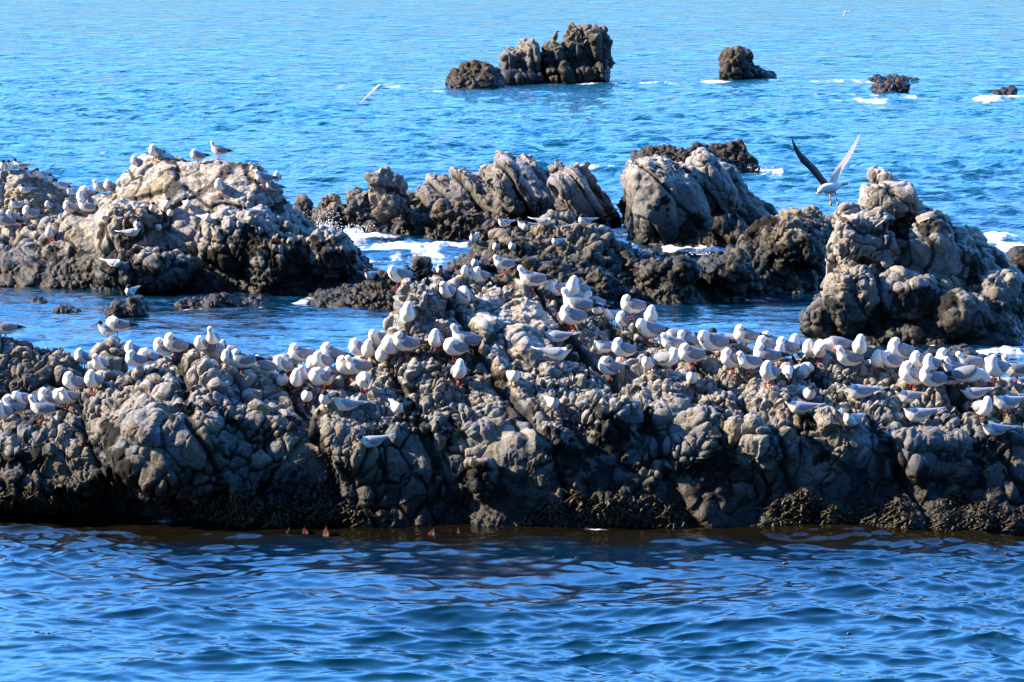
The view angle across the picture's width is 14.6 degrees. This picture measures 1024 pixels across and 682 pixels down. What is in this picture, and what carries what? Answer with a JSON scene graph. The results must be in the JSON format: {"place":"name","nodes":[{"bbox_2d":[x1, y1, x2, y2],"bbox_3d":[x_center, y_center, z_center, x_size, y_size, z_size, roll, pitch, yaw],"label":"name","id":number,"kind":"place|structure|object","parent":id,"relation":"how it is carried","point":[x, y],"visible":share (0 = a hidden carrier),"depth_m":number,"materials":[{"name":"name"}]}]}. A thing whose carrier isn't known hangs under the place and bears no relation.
{"place":"outdoors","nodes":[
{"label":"outdoors","id":0,"kind":"place"},
{"bbox_2d":[0,0,1023,681],"bbox_3d":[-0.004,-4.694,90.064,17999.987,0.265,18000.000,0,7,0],"label":"water","id":1,"kind":"structure","parent":0,"point":[100,90],"depth_m":54.36,"materials":[{"name":"liquid"}]},
{"bbox_2d":[0,169,78,224],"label":"rock islet","id":2,"kind":"object","parent":1,"relation":"in","point":[41,194],"visible":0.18,"depth_m":58.89,"materials":[{"name":"stone"}]},
{"bbox_2d":[0,333,127,420],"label":"rock outcrop","id":3,"kind":"object","parent":1,"relation":"in","point":[27,367],"visible":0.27,"depth_m":39.33,"materials":[{"name":"stone"}]},
{"bbox_2d":[0,322,25,339],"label":"gull","id":4,"kind":"object","parent":3,"relation":"on","point":[7,328],"visible":1,"depth_m":39.60,"materials":[{"name":"white"}]},
{"bbox_2d":[74,348,91,369],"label":"gull","id":5,"kind":"object","parent":3,"relation":"on","point":[81,356],"visible":0.73,"depth_m":39.55,"materials":[{"name":"white"}]},
{"bbox_2d":[106,316,138,336],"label":"gull","id":6,"kind":"object","parent":3,"relation":"on","point":[115,324],"visible":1,"depth_m":38.50,"materials":[{"name":"white"}]},
{"bbox_2d":[104,295,149,317],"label":"boulder","id":7,"kind":"object","parent":1,"relation":"in","point":[137,305],"visible":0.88,"depth_m":52.51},
{"bbox_2d":[0,152,377,295],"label":"rock islet","id":8,"kind":"object","parent":1,"relation":"in","point":[281,246],"visible":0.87,"depth_m":56.18,"materials":[{"name":"stone"}]},
{"bbox_2d":[174,292,242,309],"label":"reef","id":9,"kind":"object","parent":1,"relation":"in","point":[220,300],"visible":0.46,"depth_m":53.98},
{"bbox_2d":[241,294,269,305],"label":"reef","id":10,"kind":"object","parent":1,"relation":"in","point":[254,299],"visible":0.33,"depth_m":54.21},
{"bbox_2d":[307,256,455,309],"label":"rock islet","id":11,"kind":"object","parent":1,"relation":"in","point":[378,291],"visible":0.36,"depth_m":54.05,"materials":[{"name":"stone"}]},
{"bbox_2d":[293,166,557,241],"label":"rock islet","id":12,"kind":"object","parent":1,"relation":"in","point":[388,201],"visible":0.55,"depth_m":64.28,"materials":[{"name":"stone"}]},
{"bbox_2d":[445,59,505,88],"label":"sea stack","id":13,"kind":"object","parent":1,"relation":"in","point":[473,74],"visible":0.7,"depth_m":108.78,"materials":[{"name":"stone"}]},
{"bbox_2d":[0,273,1023,535],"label":"rock ridge","id":14,"kind":"object","parent":1,"relation":"in","point":[188,433],"visible":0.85,"depth_m":36.13,"materials":[{"name":"stone"}]},
{"bbox_2d":[0,396,30,413],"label":"gull","id":15,"kind":"object","parent":14,"relation":"on","point":[18,407],"visible":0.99,"depth_m":37.02,"materials":[{"name":"white"}]},
{"bbox_2d":[25,394,64,421],"bbox_3d":[-4.281,0.614,36.645,0.375,0.254,0.134,0,10,-1],"label":"gull","id":16,"kind":"object","parent":14,"relation":"on","point":[42,408],"visible":1,"depth_m":36.60,"materials":[{"name":"white"}]},
{"bbox_2d":[38,387,55,404],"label":"gull","id":17,"kind":"object","parent":14,"relation":"on","point":[44,394],"visible":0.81,"depth_m":37.07,"materials":[{"name":"white"}]},
{"bbox_2d":[57,387,80,409],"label":"gull","id":18,"kind":"object","parent":14,"relation":"on","point":[69,397],"visible":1,"depth_m":36.81,"materials":[{"name":"white"}]},
{"bbox_2d":[62,371,85,391],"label":"gull","id":19,"kind":"object","parent":14,"relation":"on","point":[71,381],"visible":0.93,"depth_m":36.94,"materials":[{"name":"white"}]},
{"bbox_2d":[84,369,106,393],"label":"gull","id":20,"kind":"object","parent":14,"relation":"on","point":[92,379],"visible":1,"depth_m":36.72,"materials":[{"name":"white"}]},
{"bbox_2d":[92,353,109,369],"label":"gull","id":21,"kind":"object","parent":14,"relation":"on","point":[99,363],"visible":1,"depth_m":37.03,"materials":[{"name":"white"}]},
{"bbox_2d":[125,350,153,365],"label":"gull","id":22,"kind":"object","parent":14,"relation":"on","point":[132,358],"visible":1,"depth_m":36.63,"materials":[{"name":"white"}]},
{"bbox_2d":[153,337,173,354],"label":"gull","id":23,"kind":"object","parent":14,"relation":"on","point":[159,347],"visible":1,"depth_m":36.91,"materials":[{"name":"white"}]},
{"bbox_2d":[163,332,194,357],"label":"gull","id":24,"kind":"object","parent":14,"relation":"on","point":[171,342],"visible":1,"depth_m":36.88,"materials":[{"name":"white"}]},
{"bbox_2d":[231,349,265,374],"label":"gull","id":25,"kind":"object","parent":14,"relation":"on","point":[239,359],"visible":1,"depth_m":36.66,"materials":[{"name":"grey"}]},
{"bbox_2d":[251,355,276,373],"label":"gull","id":26,"kind":"object","parent":14,"relation":"on","point":[264,367],"visible":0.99,"depth_m":36.99,"materials":[{"name":"grey"}]},
{"bbox_2d":[273,355,297,371],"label":"gull","id":27,"kind":"object","parent":14,"relation":"on","point":[280,362],"visible":0.98,"depth_m":37.05,"materials":[{"name":"white"}]},
{"bbox_2d":[290,368,304,392],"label":"gull","id":28,"kind":"object","parent":14,"relation":"on","point":[297,378],"visible":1,"depth_m":36.65,"materials":[{"name":"white"}]},
{"bbox_2d":[289,343,316,364],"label":"gull","id":29,"kind":"object","parent":14,"relation":"on","point":[298,353],"visible":1,"depth_m":37.30,"materials":[{"name":"white"}]},
{"bbox_2d":[308,367,333,391],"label":"gull","id":30,"kind":"object","parent":14,"relation":"on","point":[318,376],"visible":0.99,"depth_m":36.63,"materials":[{"name":"white"}]},
{"bbox_2d":[312,350,336,368],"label":"gull","id":31,"kind":"object","parent":14,"relation":"on","point":[320,359],"visible":0.94,"depth_m":37.08,"materials":[{"name":"white"}]},
{"bbox_2d":[320,342,354,367],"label":"gull","id":32,"kind":"object","parent":14,"relation":"on","point":[327,349],"visible":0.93,"depth_m":37.27,"materials":[{"name":"white"}]},
{"bbox_2d":[336,355,354,381],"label":"gull","id":33,"kind":"object","parent":14,"relation":"on","point":[341,366],"visible":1,"depth_m":37.01,"materials":[{"name":"white"}]},
{"bbox_2d":[329,392,371,414],"bbox_3d":[-1.462,0.560,36.315,0.422,0.218,0.117,-5,6,-16],"label":"tern","id":34,"kind":"object","parent":14,"relation":"on","point":[343,404],"visible":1,"depth_m":36.26,"materials":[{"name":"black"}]},
{"bbox_2d":[341,355,377,380],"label":"gull","id":35,"kind":"object","parent":14,"relation":"on","point":[357,366],"visible":0.95,"depth_m":36.96,"materials":[{"name":"white"}]},
{"bbox_2d":[356,372,370,393],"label":"gull","id":36,"kind":"object","parent":14,"relation":"on","point":[363,379],"visible":1,"depth_m":36.45,"materials":[{"name":"white"}]},
{"bbox_2d":[361,339,375,361],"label":"gull","id":37,"kind":"object","parent":14,"relation":"on","point":[368,348],"visible":1,"depth_m":37.16,"materials":[{"name":"white"}]},
{"bbox_2d":[352,433,396,451],"bbox_3d":[-1.234,0.909,35.954,0.421,0.172,0.115,-3,7,-23],"label":"tern","id":38,"kind":"object","parent":14,"relation":"on","point":[371,441],"visible":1,"depth_m":35.90,"materials":[{"name":"white"}]},
{"bbox_2d":[381,335,398,360],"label":"gull","id":39,"kind":"object","parent":14,"relation":"on","point":[387,345],"visible":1,"depth_m":36.79,"materials":[{"name":"white"}]},
{"bbox_2d":[388,266,418,288],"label":"gull","id":40,"kind":"object","parent":14,"relation":"on","point":[397,274],"visible":1,"depth_m":37.63,"materials":[{"name":"white"}]},
{"bbox_2d":[399,301,416,321],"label":"gull","id":41,"kind":"object","parent":14,"relation":"on","point":[407,312],"visible":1,"depth_m":37.00,"materials":[{"name":"white"}]},
{"bbox_2d":[393,331,428,357],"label":"gull","id":42,"kind":"object","parent":14,"relation":"on","point":[401,342],"visible":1,"depth_m":36.78,"materials":[{"name":"white"}]},
{"bbox_2d":[428,328,443,353],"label":"gull","id":43,"kind":"object","parent":14,"relation":"on","point":[435,339],"visible":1,"depth_m":36.80,"materials":[{"name":"white"}]},
{"bbox_2d":[439,281,456,297],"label":"gull","id":44,"kind":"object","parent":14,"relation":"on","point":[447,290],"visible":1,"depth_m":37.36,"materials":[{"name":"white"}]},
{"bbox_2d":[450,359,466,384],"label":"gull","id":45,"kind":"object","parent":14,"relation":"on","point":[458,370],"visible":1,"depth_m":36.50,"materials":[{"name":"white"}]},
{"bbox_2d":[443,337,474,361],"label":"gull","id":46,"kind":"object","parent":14,"relation":"on","point":[453,346],"visible":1,"depth_m":36.76,"materials":[{"name":"white"}]},
{"bbox_2d":[455,286,472,303],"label":"gull","id":47,"kind":"object","parent":14,"relation":"on","point":[463,294],"visible":1,"depth_m":37.50,"materials":[{"name":"white"}]},
{"bbox_2d":[446,323,482,354],"bbox_3d":[-0.399,-0.017,36.931,0.438,0.293,0.156,0,7,-10],"label":"gull","id":48,"kind":"object","parent":14,"relation":"on","point":[472,339],"visible":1,"depth_m":36.87,"materials":[{"name":"white"}]},
{"bbox_2d":[472,266,492,281],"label":"gull","id":49,"kind":"object","parent":14,"relation":"on","point":[479,274],"visible":1,"depth_m":38.01,"materials":[{"name":"white"}]},
{"bbox_2d":[490,255,522,273],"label":"gull","id":50,"kind":"object","parent":14,"relation":"on","point":[503,263],"visible":1,"depth_m":38.04,"materials":[{"name":"white"}]},
{"bbox_2d":[0,485,1023,535],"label":"seaweed","id":51,"kind":"object","parent":14,"relation":"on","point":[607,510],"visible":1,"depth_m":35.85,"materials":[{"name":"plant"}]},
{"bbox_2d":[513,265,555,293],"bbox_3d":[0.217,-0.592,37.886,0.407,0.275,0.142,-4,8,-8],"label":"gull","id":52,"kind":"object","parent":14,"relation":"on","point":[532,279],"visible":1,"depth_m":37.84,"materials":[{"name":"white"}]},
{"bbox_2d":[531,344,574,363],"bbox_3d":[0.377,0.119,36.794,0.426,0.183,0.120,1,7,5],"label":"tern","id":53,"kind":"object","parent":14,"relation":"on","point":[557,353],"visible":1,"depth_m":36.75,"materials":[{"name":"white"}]},
{"bbox_2d":[548,279,565,295],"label":"gull","id":54,"kind":"object","parent":14,"relation":"on","point":[554,286],"visible":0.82,"depth_m":37.90,"materials":[{"name":"white"}]},
{"bbox_2d":[541,326,581,345],"bbox_3d":[0.454,-0.054,37.233,0.432,0.193,0.116,-5,4,-3],"label":"tern","id":55,"kind":"object","parent":14,"relation":"on","point":[555,336],"visible":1,"depth_m":37.20,"materials":[{"name":"white"}]},
{"bbox_2d":[565,275,580,295],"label":"gull","id":56,"kind":"object","parent":14,"relation":"on","point":[573,285],"visible":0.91,"depth_m":37.82,"materials":[{"name":"white"}]},
{"bbox_2d":[560,304,595,331],"bbox_3d":[0.615,-0.228,37.429,0.355,0.270,0.154,-7,10,-22],"label":"gull","id":57,"kind":"object","parent":14,"relation":"on","point":[569,315],"visible":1,"depth_m":37.35,"materials":[{"name":"white"}]},
{"bbox_2d":[556,287,603,311],"bbox_3d":[0.637,-0.345,37.507,0.455,0.312,0.165,2,8,-3],"label":"gull","id":58,"kind":"object","parent":14,"relation":"on","point":[580,303],"visible":1,"depth_m":37.45,"materials":[{"name":"grey"}]},
{"bbox_2d":[593,335,629,356],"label":"tern","id":59,"kind":"object","parent":14,"relation":"on","point":[600,346],"visible":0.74,"depth_m":37.23,"materials":[{"name":"white"}]},
{"bbox_2d":[598,356,630,381],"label":"gull","id":60,"kind":"object","parent":14,"relation":"on","point":[606,366],"visible":1,"depth_m":36.83,"materials":[{"name":"white"}]},
{"bbox_2d":[612,337,643,362],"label":"gull","id":61,"kind":"object","parent":14,"relation":"on","point":[621,347],"visible":1,"depth_m":36.86,"materials":[{"name":"white"}]},
{"bbox_2d":[621,294,654,319],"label":"gull","id":62,"kind":"object","parent":14,"relation":"on","point":[629,304],"visible":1,"depth_m":37.65,"materials":[{"name":"white"}]},
{"bbox_2d":[636,318,670,344],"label":"gull","id":63,"kind":"object","parent":14,"relation":"on","point":[648,329],"visible":0.94,"depth_m":37.51,"materials":[{"name":"white"}]},
{"bbox_2d":[651,347,678,373],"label":"gull","id":64,"kind":"object","parent":14,"relation":"on","point":[670,358],"visible":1,"depth_m":36.73,"materials":[{"name":"white"}]},
{"bbox_2d":[657,332,694,350],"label":"gull","id":65,"kind":"object","parent":14,"relation":"on","point":[668,343],"visible":0.91,"depth_m":37.17,"materials":[{"name":"white"}]},
{"bbox_2d":[678,343,714,369],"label":"gull","id":66,"kind":"object","parent":14,"relation":"on","point":[687,353],"visible":1,"depth_m":37.09,"materials":[{"name":"white"}]},
{"bbox_2d":[698,330,736,358],"bbox_3d":[1.902,0.030,37.225,0.435,0.267,0.165,0,6,-27],"label":"gull","id":67,"kind":"object","parent":14,"relation":"on","point":[709,341],"visible":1,"depth_m":37.14,"materials":[{"name":"white"}]},
{"bbox_2d":[721,347,739,374],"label":"gull","id":68,"kind":"object","parent":14,"relation":"on","point":[729,359],"visible":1,"depth_m":36.80,"materials":[{"name":"white"}]},
{"bbox_2d":[734,351,765,375],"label":"gull","id":69,"kind":"object","parent":14,"relation":"on","point":[748,362],"visible":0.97,"depth_m":36.78,"materials":[{"name":"white"}]},
{"bbox_2d":[734,324,768,349],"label":"gull","id":70,"kind":"object","parent":14,"relation":"on","point":[743,335],"visible":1,"depth_m":37.28,"materials":[{"name":"white"}]},
{"bbox_2d":[760,360,781,387],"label":"gull","id":71,"kind":"object","parent":14,"relation":"on","point":[769,371],"visible":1,"depth_m":36.48,"materials":[{"name":"white"}]},
{"bbox_2d":[753,344,790,363],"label":"gull","id":72,"kind":"object","parent":14,"relation":"on","point":[771,355],"visible":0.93,"depth_m":36.91,"materials":[{"name":"white"}]},
{"bbox_2d":[776,336,802,360],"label":"gull","id":73,"kind":"object","parent":14,"relation":"on","point":[791,347],"visible":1,"depth_m":37.25,"materials":[{"name":"white"}]},
{"bbox_2d":[793,362,813,378],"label":"gull","id":74,"kind":"object","parent":14,"relation":"on","point":[805,369],"visible":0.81,"depth_m":37.02,"materials":[{"name":"white"}]},
{"bbox_2d":[781,397,826,417],"bbox_3d":[2.637,0.588,36.120,0.434,0.199,0.122,-5,11,-5],"label":"tern","id":75,"kind":"object","parent":14,"relation":"on","point":[798,407],"visible":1,"depth_m":36.08,"materials":[{"name":"white"}]},
{"bbox_2d":[817,336,852,360],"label":"gull","id":76,"kind":"object","parent":14,"relation":"on","point":[830,343],"visible":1,"depth_m":37.09,"materials":[{"name":"white"}]},
{"bbox_2d":[832,345,870,365],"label":"gull","id":77,"kind":"object","parent":14,"relation":"on","point":[848,358],"visible":1,"depth_m":37.04,"materials":[{"name":"white"}]},
{"bbox_2d":[843,408,866,429],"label":"tern","id":78,"kind":"object","parent":14,"relation":"on","point":[850,419],"visible":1,"depth_m":35.91,"materials":[{"name":"white"}]},
{"bbox_2d":[851,334,867,361],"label":"gull","id":79,"kind":"object","parent":14,"relation":"on","point":[859,346],"visible":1,"depth_m":37.02,"materials":[{"name":"white"}]},
{"bbox_2d":[838,379,888,402],"bbox_3d":[3.218,0.449,36.527,0.503,0.228,0.131,-5,10,-12],"label":"tern","id":80,"kind":"object","parent":14,"relation":"on","point":[858,391],"visible":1,"depth_m":36.47,"materials":[{"name":"white"}]},
{"bbox_2d":[881,350,907,367],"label":"gull","id":81,"kind":"object","parent":14,"relation":"on","point":[893,361],"visible":0.92,"depth_m":37.09,"materials":[{"name":"white"}]},
{"bbox_2d":[887,337,922,366],"bbox_3d":[3.666,0.101,37.293,0.381,0.284,0.157,0,9,-27],"label":"gull","id":82,"kind":"object","parent":14,"relation":"on","point":[896,347],"visible":0.98,"depth_m":37.19,"materials":[{"name":"white"}]},
{"bbox_2d":[891,386,924,403],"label":"tern","id":83,"kind":"object","parent":14,"relation":"on","point":[907,396],"visible":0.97,"depth_m":36.67,"materials":[{"name":"white"}]},
{"bbox_2d":[899,360,921,390],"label":"gull","id":84,"kind":"object","parent":14,"relation":"on","point":[909,372],"visible":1,"depth_m":36.75,"materials":[{"name":"white"}]},
{"bbox_2d":[897,402,947,426],"bbox_3d":[3.738,0.643,36.374,0.466,0.242,0.126,-12,10,-7],"label":"tern","id":85,"kind":"object","parent":14,"relation":"on","point":[917,415],"visible":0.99,"depth_m":36.33,"materials":[{"name":"white"}]},
{"bbox_2d":[923,353,943,370],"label":"gull","id":86,"kind":"object","parent":14,"relation":"on","point":[932,362],"visible":1,"depth_m":36.76,"materials":[{"name":"white"}]},
{"bbox_2d":[919,365,955,386],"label":"gull","id":87,"kind":"object","parent":14,"relation":"on","point":[928,376],"visible":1,"depth_m":36.63,"materials":[{"name":"white"}]},
{"bbox_2d":[944,365,989,387],"bbox_3d":[4.170,0.339,36.848,0.473,0.236,0.156,0,7,1],"label":"gull","id":88,"kind":"object","parent":14,"relation":"on","point":[967,374],"visible":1,"depth_m":36.80,"materials":[{"name":"white"}]},
{"bbox_2d":[953,351,983,366],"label":"gull","id":89,"kind":"object","parent":14,"relation":"on","point":[965,360],"visible":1,"depth_m":37.02,"materials":[{"name":"white"}]},
{"bbox_2d":[956,385,997,400],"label":"tern","id":90,"kind":"object","parent":14,"relation":"on","point":[973,393],"visible":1,"depth_m":36.73,"materials":[{"name":"white"}]},
{"bbox_2d":[970,396,992,422],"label":"gull","id":91,"kind":"object","parent":14,"relation":"on","point":[984,407],"visible":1,"depth_m":36.30,"materials":[{"name":"white"}]},
{"bbox_2d":[985,354,1010,384],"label":"gull","id":92,"kind":"object","parent":14,"relation":"on","point":[995,366],"visible":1,"depth_m":36.87,"materials":[{"name":"white"}]},
{"bbox_2d":[977,418,1018,440],"bbox_3d":[4.402,0.791,36.186,0.457,0.209,0.128,-5,11,-22],"label":"tern","id":93,"kind":"object","parent":14,"relation":"on","point":[993,429],"visible":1,"depth_m":36.12,"materials":[{"name":"white"}]},
{"bbox_2d":[990,390,1023,414],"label":"tern","id":94,"kind":"object","parent":14,"relation":"on","point":[1005,403],"visible":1,"depth_m":36.54,"materials":[{"name":"white"}]},
{"bbox_2d":[999,355,1023,383],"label":"gull","id":95,"kind":"object","parent":14,"relation":"on","point":[1016,370],"visible":0.94,"depth_m":37.25,"materials":[{"name":"white"}]},
{"bbox_2d":[411,150,621,228],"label":"rock islet","id":96,"kind":"object","parent":1,"relation":"in","point":[511,181],"visible":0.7,"depth_m":64.99,"materials":[{"name":"grey stone"}]},
{"bbox_2d":[499,38,544,84],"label":"sea stack","id":97,"kind":"object","parent":1,"relation":"in","point":[520,63],"visible":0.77,"depth_m":111.08,"materials":[{"name":"stone"}]},
{"bbox_2d":[540,22,615,83],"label":"sea stack","id":98,"kind":"object","parent":1,"relation":"in","point":[579,53],"visible":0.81,"depth_m":111.46,"materials":[{"name":"stone"}]},
{"bbox_2d":[445,205,833,311],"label":"rock islet","id":99,"kind":"object","parent":1,"relation":"in","point":[783,251],"visible":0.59,"depth_m":54.99,"materials":[{"name":"stone"}]},
{"bbox_2d":[616,147,776,247],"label":"rock islet","id":100,"kind":"object","parent":1,"relation":"in","point":[704,196],"visible":0.76,"depth_m":61.20,"materials":[{"name":"grey stone"}]},
{"bbox_2d":[631,139,761,173],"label":"rock islet","id":101,"kind":"object","parent":1,"relation":"in","point":[738,156],"visible":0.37,"depth_m":78.51,"materials":[{"name":"stone"}]},
{"bbox_2d":[718,45,776,79],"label":"sea stack","id":102,"kind":"object","parent":1,"relation":"in","point":[736,62],"visible":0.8,"depth_m":113.35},
{"bbox_2d":[869,78,910,92],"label":"boulder","id":103,"kind":"object","parent":1,"relation":"in","point":[898,85],"visible":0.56,"depth_m":106.38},
{"bbox_2d":[867,74,919,81],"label":"reef","id":104,"kind":"object","parent":1,"relation":"in","point":[875,77],"visible":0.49,"depth_m":112.64},
{"bbox_2d":[863,326,947,345],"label":"reef","id":105,"kind":"object","parent":1,"relation":"in","point":[878,338],"visible":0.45,"depth_m":49.68},
{"bbox_2d":[798,166,1023,344],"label":"sea stack","id":106,"kind":"object","parent":1,"relation":"in","point":[898,253],"visible":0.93,"depth_m":50.13,"materials":[{"name":"stone"}]},
{"bbox_2d":[920,343,1000,359],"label":"reef","id":107,"kind":"object","parent":1,"relation":"in","point":[964,349],"visible":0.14,"depth_m":47.60},
{"bbox_2d":[991,85,1017,95],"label":"boulder","id":108,"kind":"object","parent":1,"relation":"in","point":[1010,90],"visible":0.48,"depth_m":104.70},
{"bbox_2d":[1005,245,1023,272],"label":"boulder","id":109,"kind":"object","parent":1,"relation":"in","point":[1014,255],"visible":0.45,"depth_m":58.47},
{"bbox_2d":[791,134,859,205],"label":"flying gull","id":110,"kind":"object","parent":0,"point":[832,185],"visible":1,"depth_m":57.14,"materials":[{"name":"white"}]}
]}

